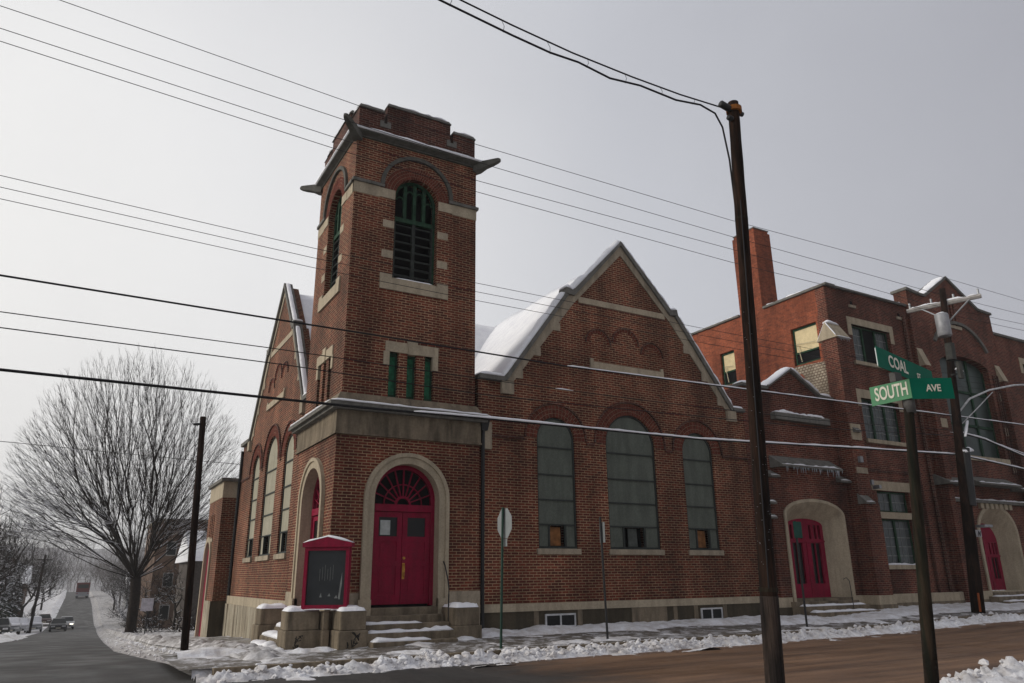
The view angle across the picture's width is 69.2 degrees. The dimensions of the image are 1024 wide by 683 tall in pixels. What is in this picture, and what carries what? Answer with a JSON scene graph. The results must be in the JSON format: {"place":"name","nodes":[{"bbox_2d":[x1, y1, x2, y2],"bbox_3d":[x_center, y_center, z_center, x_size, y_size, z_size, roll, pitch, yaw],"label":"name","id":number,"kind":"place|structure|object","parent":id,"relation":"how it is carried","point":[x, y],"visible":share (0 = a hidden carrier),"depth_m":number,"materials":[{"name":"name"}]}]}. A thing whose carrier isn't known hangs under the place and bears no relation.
{"place":"outdoors","nodes":[
{"label":"outdoors","id":0,"kind":"place"},
{"bbox_2d":[0,592,193,682],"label":"side road","id":1,"kind":"structure","parent":0,"point":[81,652],"depth_m":16.34,"materials":[{"name":"asphalt"}]},
{"bbox_2d":[40,614,51,624],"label":"parked car","id":2,"kind":"object","parent":1,"relation":"on","point":[46,618],"visible":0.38,"depth_m":107.63,"materials":[{"name":"red paint"}]},
{"bbox_2d":[49,618,66,631],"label":"car","id":3,"kind":"object","parent":1,"relation":"on","point":[58,623],"visible":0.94,"depth_m":89.29,"materials":[{"name":"paint"}]},
{"bbox_2d":[57,616,74,629],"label":"car","id":4,"kind":"object","parent":1,"relation":"on","point":[70,621],"visible":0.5,"depth_m":96.68,"materials":[{"name":"white paint"}]},
{"bbox_2d":[76,582,90,597],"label":"truck","id":5,"kind":"object","parent":1,"relation":"on","point":[82,589],"visible":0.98,"depth_m":167.60,"materials":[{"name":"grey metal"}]},
{"bbox_2d":[96,595,250,649],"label":"side sidewalk","id":6,"kind":"structure","parent":0,"point":[245,640],"depth_m":24.12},
{"bbox_2d":[249,622,280,645],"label":"side steps","id":7,"kind":"structure","parent":6,"relation":"on","point":[267,638],"depth_m":16.20,"materials":[{"name":"concrete"}]},
{"bbox_2d":[251,603,286,640],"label":"stone pier","id":8,"kind":"structure","parent":6,"relation":"on","point":[267,617],"depth_m":17.20,"materials":[{"name":"stone"}]},
{"bbox_2d":[173,666,531,682],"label":"road apron","id":9,"kind":"object","parent":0,"point":[448,674],"visible":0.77,"depth_m":11.65,"materials":[{"name":"asphalt"}]},
{"bbox_2d":[1,546,996,620],"bbox_3d":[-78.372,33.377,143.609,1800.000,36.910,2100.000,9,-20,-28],"label":"ground","id":10,"kind":"structure","parent":0,"point":[92,585],"depth_m":272.61,"materials":[{"name":"snow"}]},
{"bbox_2d":[0,511,16,577],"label":"bare tree","id":11,"kind":"object","parent":10,"relation":"on","point":[6,549],"visible":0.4,"depth_m":66.57,"materials":[{"name":"grey plant"}]},
{"bbox_2d":[0,549,18,617],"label":"evergreen tree","id":12,"kind":"object","parent":10,"relation":"on","point":[4,609],"visible":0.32,"depth_m":88.99,"materials":[{"name":"black plant"}]},
{"bbox_2d":[0,561,24,617],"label":"evergreen tree","id":13,"kind":"object","parent":10,"relation":"on","point":[12,614],"visible":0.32,"depth_m":95.05,"materials":[{"name":"black plant"}]},
{"bbox_2d":[0,481,27,561],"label":"bare tree","id":14,"kind":"object","parent":10,"relation":"on","point":[5,546],"visible":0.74,"depth_m":51.78,"materials":[{"name":"grey plant"}]},
{"bbox_2d":[0,568,29,609],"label":"bare tree","id":15,"kind":"object","parent":10,"relation":"on","point":[15,596],"visible":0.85,"depth_m":83.59,"materials":[{"name":"grey plant"}]},
{"bbox_2d":[0,559,32,616],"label":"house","id":16,"kind":"structure","parent":10,"relation":"on","point":[25,590],"depth_m":98.08,"materials":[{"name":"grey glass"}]},
{"bbox_2d":[0,514,37,592],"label":"bare tree","id":17,"kind":"object","parent":10,"relation":"on","point":[5,567],"visible":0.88,"depth_m":60.13,"materials":[{"name":"grey plant"}]},
{"bbox_2d":[0,507,47,580],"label":"bare tree","id":18,"kind":"object","parent":10,"relation":"on","point":[23,554],"visible":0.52,"depth_m":73.50,"materials":[{"name":"grey plant"}]},
{"bbox_2d":[0,539,62,633],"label":"bare tree","id":19,"kind":"object","parent":10,"relation":"on","point":[31,597],"visible":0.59,"depth_m":88.09,"materials":[{"name":"grey plant"}]},
{"bbox_2d":[0,588,66,642],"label":"snow","id":20,"kind":"structure","parent":10,"relation":"on","point":[51,606],"depth_m":135.24,"materials":[{"name":"snow"}]},
{"bbox_2d":[0,618,10,632],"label":"parked car","id":21,"kind":"object","parent":20,"relation":"on","point":[5,624],"visible":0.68,"depth_m":68.89,"materials":[{"name":"black paint"}]},
{"bbox_2d":[0,617,21,634],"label":"parked car","id":22,"kind":"object","parent":20,"relation":"on","point":[15,624],"visible":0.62,"depth_m":75.31,"materials":[{"name":"silver metal"}]},
{"bbox_2d":[10,618,29,633],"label":"parked car","id":23,"kind":"object","parent":20,"relation":"on","point":[25,624],"visible":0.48,"depth_m":82.01,"materials":[{"name":"white paint"}]},
{"bbox_2d":[24,616,42,632],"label":"parked car","id":24,"kind":"object","parent":20,"relation":"on","point":[37,622],"visible":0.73,"depth_m":89.93,"materials":[{"name":"silver metal"}]},
{"bbox_2d":[28,555,52,632],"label":"utility pole","id":25,"kind":"object","parent":10,"relation":"on","point":[35,603],"visible":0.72,"depth_m":84.50,"materials":[{"name":"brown wood"}]},
{"bbox_2d":[26,561,66,615],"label":"bare tree","id":26,"kind":"object","parent":10,"relation":"on","point":[43,580],"visible":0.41,"depth_m":109.43,"materials":[{"name":"grey plant"}]},
{"bbox_2d":[29,546,68,609],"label":"bare tree","id":27,"kind":"object","parent":10,"relation":"on","point":[41,605],"visible":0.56,"depth_m":136.41,"materials":[{"name":"grey plant"}]},
{"bbox_2d":[39,548,70,597],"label":"bare tree","id":28,"kind":"object","parent":10,"relation":"on","point":[56,564],"visible":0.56,"depth_m":170.36,"materials":[{"name":"grey plant"}]},
{"bbox_2d":[0,526,146,606],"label":"wood","id":29,"kind":"object","parent":10,"relation":"on","point":[96,571],"visible":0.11,"depth_m":248.30,"materials":[{"name":"grey plant"}]},
{"bbox_2d":[96,566,127,607],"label":"bare tree","id":30,"kind":"object","parent":10,"relation":"on","point":[114,583],"visible":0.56,"depth_m":134.69,"materials":[{"name":"grey plant"}]},
{"bbox_2d":[107,602,126,618],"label":"bare shrub","id":31,"kind":"object","parent":10,"relation":"on","point":[111,611],"visible":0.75,"depth_m":118.20,"materials":[{"name":"grey plant"}]},
{"bbox_2d":[108,555,128,602],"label":"bare tree","id":32,"kind":"object","parent":10,"relation":"on","point":[117,574],"visible":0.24,"depth_m":154.60,"materials":[{"name":"grey plant"}]},
{"bbox_2d":[0,344,242,632],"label":"bare tree","id":33,"kind":"object","parent":10,"relation":"on","point":[136,571],"visible":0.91,"depth_m":46.59,"materials":[{"name":"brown plant"}]},
{"bbox_2d":[111,563,138,617],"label":"bare tree","id":34,"kind":"object","parent":10,"relation":"on","point":[125,593],"visible":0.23,"depth_m":108.71,"materials":[{"name":"grey plant"}]},
{"bbox_2d":[101,636,191,670],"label":"snow","id":35,"kind":"structure","parent":10,"relation":"on","point":[151,648],"depth_m":20.44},
{"bbox_2d":[140,598,153,633],"bbox_3d":[-19.582,14.812,39.662,0.600,2.100,0.105,9,-20,-28],"label":"road sign","id":36,"kind":"object","parent":10,"relation":"on","point":[147,604],"visible":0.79,"depth_m":39.81,"materials":[{"name":"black metal"}]},
{"bbox_2d":[122,566,173,613],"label":"bare tree","id":37,"kind":"object","parent":10,"relation":"on","point":[142,594],"visible":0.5,"depth_m":67.25,"materials":[{"name":"brown plant"}]},
{"bbox_2d":[129,609,167,632],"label":"bare shrub","id":38,"kind":"object","parent":10,"relation":"on","point":[143,619],"visible":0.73,"depth_m":42.95,"materials":[{"name":"brown plant"}]},
{"bbox_2d":[137,604,168,629],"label":"bare shrub","id":39,"kind":"object","parent":10,"relation":"on","point":[157,616],"visible":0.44,"depth_m":58.67,"materials":[{"name":"brown plant"}]},
{"bbox_2d":[144,563,185,629],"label":"bare tree","id":40,"kind":"object","parent":10,"relation":"on","point":[174,596],"visible":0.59,"depth_m":54.60,"materials":[{"name":"brown plant"}]},
{"bbox_2d":[136,518,207,629],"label":"apartment building","id":41,"kind":"structure","parent":10,"relation":"on","point":[168,611],"depth_m":68.94,"materials":[{"name":"brick"},{"name":"snow"},{"name":"dark glass"}]},
{"bbox_2d":[158,605,169,619],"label":"window","id":42,"kind":"structure","parent":41,"relation":"in","point":[165,611],"depth_m":67.85,"materials":[{"name":"black glass"}]},
{"bbox_2d":[162,573,173,586],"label":"window","id":43,"kind":"structure","parent":41,"relation":"in","point":[170,579],"depth_m":68.68,"materials":[{"name":"grey glass"}]},
{"bbox_2d":[166,541,176,555],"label":"window","id":44,"kind":"structure","parent":41,"relation":"in","point":[172,552],"depth_m":69.47,"materials":[{"name":"grey glass"}]},
{"bbox_2d":[160,604,196,631],"bbox_3d":[-17.491,14.963,39.651,2.288,1.816,2.411,9,-20,-28],"label":"bare shrub","id":45,"kind":"object","parent":10,"relation":"on","point":[178,622],"visible":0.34,"depth_m":39.53,"materials":[{"name":"brown plant"}]},
{"bbox_2d":[171,530,205,629],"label":"house","id":46,"kind":"structure","parent":10,"relation":"on","point":[182,560],"depth_m":54.09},
{"bbox_2d":[180,416,205,650],"bbox_3d":[-7.204,4.386,16.643,0.467,5.485,0.173,9,-20,-28],"label":"wooden pole","id":47,"kind":"object","parent":10,"relation":"on","point":[185,635],"visible":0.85,"depth_m":16.60,"materials":[{"name":"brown wood"}]},
{"bbox_2d":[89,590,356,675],"bbox_3d":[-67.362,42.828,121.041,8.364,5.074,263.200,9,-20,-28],"label":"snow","id":48,"kind":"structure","parent":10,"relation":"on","point":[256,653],"depth_m":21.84,"materials":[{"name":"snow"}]},
{"bbox_2d":[318,611,331,646],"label":"stone pier","id":49,"kind":"structure","parent":10,"relation":"on","point":[325,618],"depth_m":15.20,"materials":[{"name":"stone"}]},
{"bbox_2d":[194,103,759,637],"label":"church","id":50,"kind":"structure","parent":10,"relation":"on","point":[408,503],"depth_m":19.90,"materials":[{"name":"brown brick"}]},
{"bbox_2d":[199,549,208,635],"bbox_3d":[-11.510,9.372,28.009,0.060,3.500,1.200,9,-20,-28],"label":"door","id":51,"kind":"structure","parent":50,"relation":"in","point":[208,549],"depth_m":28.30,"materials":[{"name":"paint"}]},
{"bbox_2d":[242,456,259,562],"bbox_3d":[-8.646,5.614,25.084,0.325,3.529,1.258,9,-20,-28],"label":"window","id":52,"kind":"structure","parent":50,"relation":"in","point":[248,558],"depth_m":25.20,"materials":[{"name":"glass"}]},
{"bbox_2d":[255,437,277,560],"bbox_3d":[-7.519,4.872,23.244,0.325,3.815,1.790,9,-20,-28],"label":"window","id":53,"kind":"structure","parent":50,"relation":"in","point":[266,528],"depth_m":23.36,"materials":[{"name":"glass"}]},
{"bbox_2d":[273,434,293,558],"bbox_3d":[-6.390,4.402,21.318,0.325,3.529,1.258,9,-20,-28],"label":"window","id":54,"kind":"structure","parent":50,"relation":"in","point":[281,554],"depth_m":21.41,"materials":[{"name":"glass"}]},
{"bbox_2d":[312,516,317,538],"bbox_3d":[-4.720,5.222,17.825,0.050,2.030,0.689,9,-20,-28],"label":"door","id":55,"kind":"structure","parent":50,"relation":"in","point":[315,519],"depth_m":18.18,"materials":[{"name":"paint"}]},
{"bbox_2d":[330,195,341,288],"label":"belfry window","id":56,"kind":"structure","parent":50,"relation":"in","point":[336,240],"depth_m":20.39,"materials":[{"name":"green paint"}]},
{"bbox_2d":[371,511,402,604],"bbox_3d":[-2.861,4.919,16.925,0.689,2.030,0.050,9,-20,-28],"label":"door","id":57,"kind":"structure","parent":50,"relation":"in","point":[387,535],"depth_m":16.90,"materials":[{"name":"paint"}]},
{"bbox_2d":[388,353,396,396],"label":"slit window","id":58,"kind":"structure","parent":50,"relation":"in","point":[393,357],"depth_m":18.15,"materials":[{"name":"glass"}]},
{"bbox_2d":[406,356,414,399],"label":"slit window","id":59,"kind":"structure","parent":50,"relation":"in","point":[410,360],"depth_m":18.38,"materials":[{"name":"glass"}]},
{"bbox_2d":[392,183,434,284],"bbox_3d":[-2.645,-2.845,19.663,1.200,2.920,0.230,9,-20,-28],"label":"belfry window","id":60,"kind":"structure","parent":50,"relation":"in","point":[413,223],"depth_m":19.67,"materials":[{"name":"green paint"}]},
{"bbox_2d":[399,512,429,603],"bbox_3d":[-2.230,5.006,17.222,0.689,2.030,0.139,9,-20,-28],"label":"door","id":61,"kind":"structure","parent":50,"relation":"in","point":[414,576],"depth_m":17.23,"materials":[{"name":"paint"}]},
{"bbox_2d":[424,358,431,400],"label":"slit window","id":62,"kind":"structure","parent":50,"relation":"in","point":[428,375],"depth_m":18.59,"materials":[{"name":"glass"}]},
{"bbox_2d":[537,418,581,553],"bbox_3d":[1.136,3.781,19.641,1.320,3.560,0.325,9,-20,-28],"label":"window","id":63,"kind":"structure","parent":50,"relation":"in","point":[555,445],"depth_m":19.58,"materials":[{"name":"grey glass"}]},
{"bbox_2d":[545,613,575,625],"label":"basement window","id":64,"kind":"structure","parent":50,"relation":"in","point":[569,619],"depth_m":18.45,"materials":[{"name":"black glass"}]},
{"bbox_2d":[606,416,664,554],"bbox_3d":[3.332,3.995,20.887,1.880,3.860,0.325,9,-20,-28],"label":"window","id":65,"kind":"structure","parent":50,"relation":"in","point":[631,477],"depth_m":20.81,"materials":[{"name":"glass"}]},
{"bbox_2d":[682,433,723,554],"bbox_3d":[5.531,4.496,22.044,1.320,3.560,0.325,9,-20,-28],"label":"window","id":66,"kind":"structure","parent":50,"relation":"in","point":[697,460],"depth_m":21.99,"materials":[{"name":"grey glass"}]},
{"bbox_2d":[700,607,722,618],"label":"basement window","id":67,"kind":"structure","parent":50,"relation":"in","point":[717,612],"depth_m":20.85,"materials":[{"name":"black glass"}]},
{"bbox_2d":[212,612,1023,674],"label":"kerb","id":68,"kind":"structure","parent":10,"relation":"on","point":[297,665],"depth_m":13.11,"materials":[{"name":"concrete"}]},
{"bbox_2d":[691,227,1023,616],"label":"school building","id":69,"kind":"structure","parent":10,"relation":"on","point":[856,548],"depth_m":27.40,"materials":[{"name":"brick"}]},
{"bbox_2d":[722,351,736,384],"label":"window","id":70,"kind":"structure","parent":69,"relation":"in","point":[728,359],"depth_m":31.41,"materials":[{"name":"green paint"}]},
{"bbox_2d":[792,322,820,365],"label":"window","id":71,"kind":"structure","parent":69,"relation":"in","point":[806,336],"depth_m":28.13,"materials":[{"name":"green paint"}]},
{"bbox_2d":[788,519,830,597],"bbox_3d":[9.510,6.955,23.911,1.720,2.440,0.130,9,-20,-28],"label":"double door","id":72,"kind":"structure","parent":69,"relation":"in","point":[815,576],"depth_m":23.92,"materials":[{"name":"paint"}]},
{"bbox_2d":[852,326,888,363],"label":"window","id":73,"kind":"structure","parent":69,"relation":"in","point":[865,341],"depth_m":28.33,"materials":[{"name":"glass"}]},
{"bbox_2d":[861,399,900,441],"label":"window","id":74,"kind":"structure","parent":69,"relation":"in","point":[882,416],"depth_m":27.46,"materials":[{"name":"glass"}]},
{"bbox_2d":[877,491,907,512],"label":"window","id":75,"kind":"structure","parent":69,"relation":"in","point":[888,501],"depth_m":26.54,"materials":[{"name":"glass"}]},
{"bbox_2d":[882,519,914,563],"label":"window","id":76,"kind":"structure","parent":69,"relation":"in","point":[897,533],"depth_m":26.15,"materials":[{"name":"glass"}]},
{"bbox_2d":[940,358,999,458],"bbox_3d":[18.611,2.709,30.512,3.620,4.140,0.100,9,-20,-28],"label":"tall window","id":77,"kind":"structure","parent":69,"relation":"in","point":[983,428],"depth_m":30.78,"materials":[{"name":"glass"}]},
{"bbox_2d":[980,523,1005,589],"bbox_3d":[18.538,8.375,28.959,1.600,2.500,0.130,9,-20,-28],"label":"double door","id":78,"kind":"structure","parent":69,"relation":"in","point":[989,540],"depth_m":29.06,"materials":[{"name":"paint"}]},
{"bbox_2d":[906,288,992,612],"bbox_3d":[15.288,3.375,25.041,2.435,11.490,1.846,-15,-23,39],"label":"utility pole","id":79,"kind":"object","parent":10,"relation":"on","point":[967,495],"visible":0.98,"depth_m":24.89,"materials":[{"name":"brown wood"}]},
{"bbox_2d":[0,311,946,429],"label":"overhead wire","id":80,"kind":"object","parent":79,"relation":"attached to","point":[415,369],"visible":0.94,"depth_m":15.81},
{"bbox_2d":[0,327,953,435],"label":"overhead wire","id":81,"kind":"object","parent":79,"relation":"attached to","point":[415,384],"visible":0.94,"depth_m":15.59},
{"bbox_2d":[0,198,1017,393],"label":"overhead wire","id":82,"kind":"object","parent":79,"relation":"attached to","point":[421,289],"visible":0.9,"depth_m":16.37,"materials":[{"name":"metal"}]},
{"bbox_2d":[0,28,1020,323],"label":"overhead wire","id":83,"kind":"object","parent":79,"relation":"attached to","point":[424,164],"visible":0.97,"depth_m":17.35,"materials":[{"name":"metal"}]},
{"bbox_2d":[1,187,1020,388],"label":"overhead wire","id":84,"kind":"object","parent":79,"relation":"attached to","point":[417,279],"visible":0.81,"depth_m":16.45,"materials":[{"name":"metal"}]},
{"bbox_2d":[0,175,1022,383],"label":"overhead wire","id":85,"kind":"object","parent":79,"relation":"attached to","point":[422,271],"visible":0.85,"depth_m":16.59,"materials":[{"name":"metal"}]},
{"bbox_2d":[0,368,1023,469],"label":"overhead wire","id":86,"kind":"object","parent":79,"relation":"attached to","point":[456,414],"visible":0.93,"depth_m":16.59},
{"bbox_2d":[0,274,1023,424],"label":"overhead wire","id":87,"kind":"object","parent":79,"relation":"attached to","point":[571,366],"visible":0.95,"depth_m":16.94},
{"bbox_2d":[0,41,1023,330],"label":"overhead wire","id":88,"kind":"object","parent":79,"relation":"attached to","point":[422,175],"visible":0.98,"depth_m":17.28,"materials":[{"name":"metal"}]},
{"bbox_2d":[0,5,1023,314],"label":"overhead wire","id":89,"kind":"object","parent":79,"relation":"attached to","point":[432,147],"visible":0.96,"depth_m":17.48,"materials":[{"name":"metal"}]},
{"bbox_2d":[960,384,1023,423],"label":"street lamp","id":90,"kind":"object","parent":79,"relation":"attached to","point":[967,401],"visible":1,"depth_m":26.55,"materials":[{"name":"silver metal"}]},
{"bbox_2d":[963,432,1023,456],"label":"overhead wire","id":91,"kind":"object","parent":79,"relation":"attached to","point":[995,443],"visible":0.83,"depth_m":26.86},
{"bbox_2d":[0,0,1023,548],"label":"sky","id":92,"kind":"structure","parent":0,"point":[892,131],"materials":[{"name":"grey"}]},
{"bbox_2d":[60,0,1022,300],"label":"overhead wire","id":93,"kind":"object","parent":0,"point":[476,144],"visible":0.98,"depth_m":18.14,"materials":[{"name":"metal"}]},
{"bbox_2d":[460,0,719,107],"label":"overhead wire","id":94,"kind":"object","parent":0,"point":[583,56],"visible":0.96,"depth_m":9.58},
{"bbox_2d":[160,609,1023,669],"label":"sidewalk","id":95,"kind":"structure","parent":0,"point":[444,647],"depth_m":15.86,"materials":[{"name":"concrete"}]},
{"bbox_2d":[277,605,319,649],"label":"stone pier","id":96,"kind":"structure","parent":95,"relation":"on","point":[299,627],"depth_m":15.10,"materials":[{"name":"stone"}]},
{"bbox_2d":[301,535,354,609],"bbox_3d":[-3.865,4.815,15.535,1.040,1.489,0.279,-1,-18,2],"label":"notice board","id":97,"kind":"object","parent":96,"relation":"on","point":[326,573],"visible":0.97,"depth_m":15.47,"materials":[{"name":"paint"}]},
{"bbox_2d":[328,605,367,649],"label":"stone pier","id":98,"kind":"structure","parent":95,"relation":"on","point":[348,628],"depth_m":14.98,"materials":[{"name":"stone"}]},
{"bbox_2d":[365,606,457,647],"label":"front steps","id":99,"kind":"structure","parent":95,"relation":"on","point":[392,626],"depth_m":15.78,"materials":[{"name":"concrete"}]},
{"bbox_2d":[442,602,481,637],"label":"stone pier","id":100,"kind":"structure","parent":95,"relation":"on","point":[464,619],"depth_m":16.23,"materials":[{"name":"stone"}]},
{"bbox_2d":[497,507,511,648],"bbox_3d":[-0.192,4.828,14.980,0.118,2.901,0.600,9,-20,-28],"label":"stop sign","id":101,"kind":"object","parent":95,"relation":"on","point":[504,522],"visible":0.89,"depth_m":15.18,"materials":[{"name":"metal"}]},
{"bbox_2d":[599,517,608,638],"bbox_3d":[2.068,5.382,16.671,0.192,2.821,0.091,-16,-23,40],"label":"parking sign","id":102,"kind":"object","parent":95,"relation":"on","point":[602,531],"visible":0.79,"depth_m":16.75,"materials":[{"name":"black metal"}]},
{"bbox_2d":[792,521,807,626],"bbox_3d":[7.734,6.266,19.784,0.320,2.900,0.078,9,-20,-28],"label":"parking sign","id":103,"kind":"object","parent":95,"relation":"on","point":[797,528],"visible":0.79,"depth_m":19.95,"materials":[{"name":"black metal"}]},
{"bbox_2d":[173,602,1023,682],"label":"snow","id":104,"kind":"structure","parent":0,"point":[199,675],"depth_m":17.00,"materials":[{"name":"snow"}]},
{"bbox_2d":[454,620,1023,682],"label":"cross street","id":105,"kind":"structure","parent":0,"point":[888,658],"depth_m":13.31,"materials":[{"name":"asphalt"}]},
{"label":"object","id":106,"kind":"structure","parent":0,"visible":0},
{"bbox_2d":[718,100,784,682],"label":"utility pole","id":107,"kind":"object","parent":106,"relation":"on","point":[774,671],"visible":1,"depth_m":9.28,"materials":[{"name":"brown wood"}]},
{"bbox_2d":[438,0,733,199],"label":"overhead wire","id":108,"kind":"object","parent":107,"relation":"attached to","point":[545,50],"visible":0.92,"depth_m":9.67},
{"bbox_2d":[869,346,954,682],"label":"street sign","id":109,"kind":"object","parent":106,"relation":"on","point":[919,382],"visible":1,"depth_m":6.72,"materials":[{"name":"metal"}]},
{"bbox_2d":[940,656,1023,682],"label":"snow","id":110,"kind":"structure","parent":106,"relation":"on","point":[1000,671],"depth_m":9.95,"materials":[{"name":"snow"}]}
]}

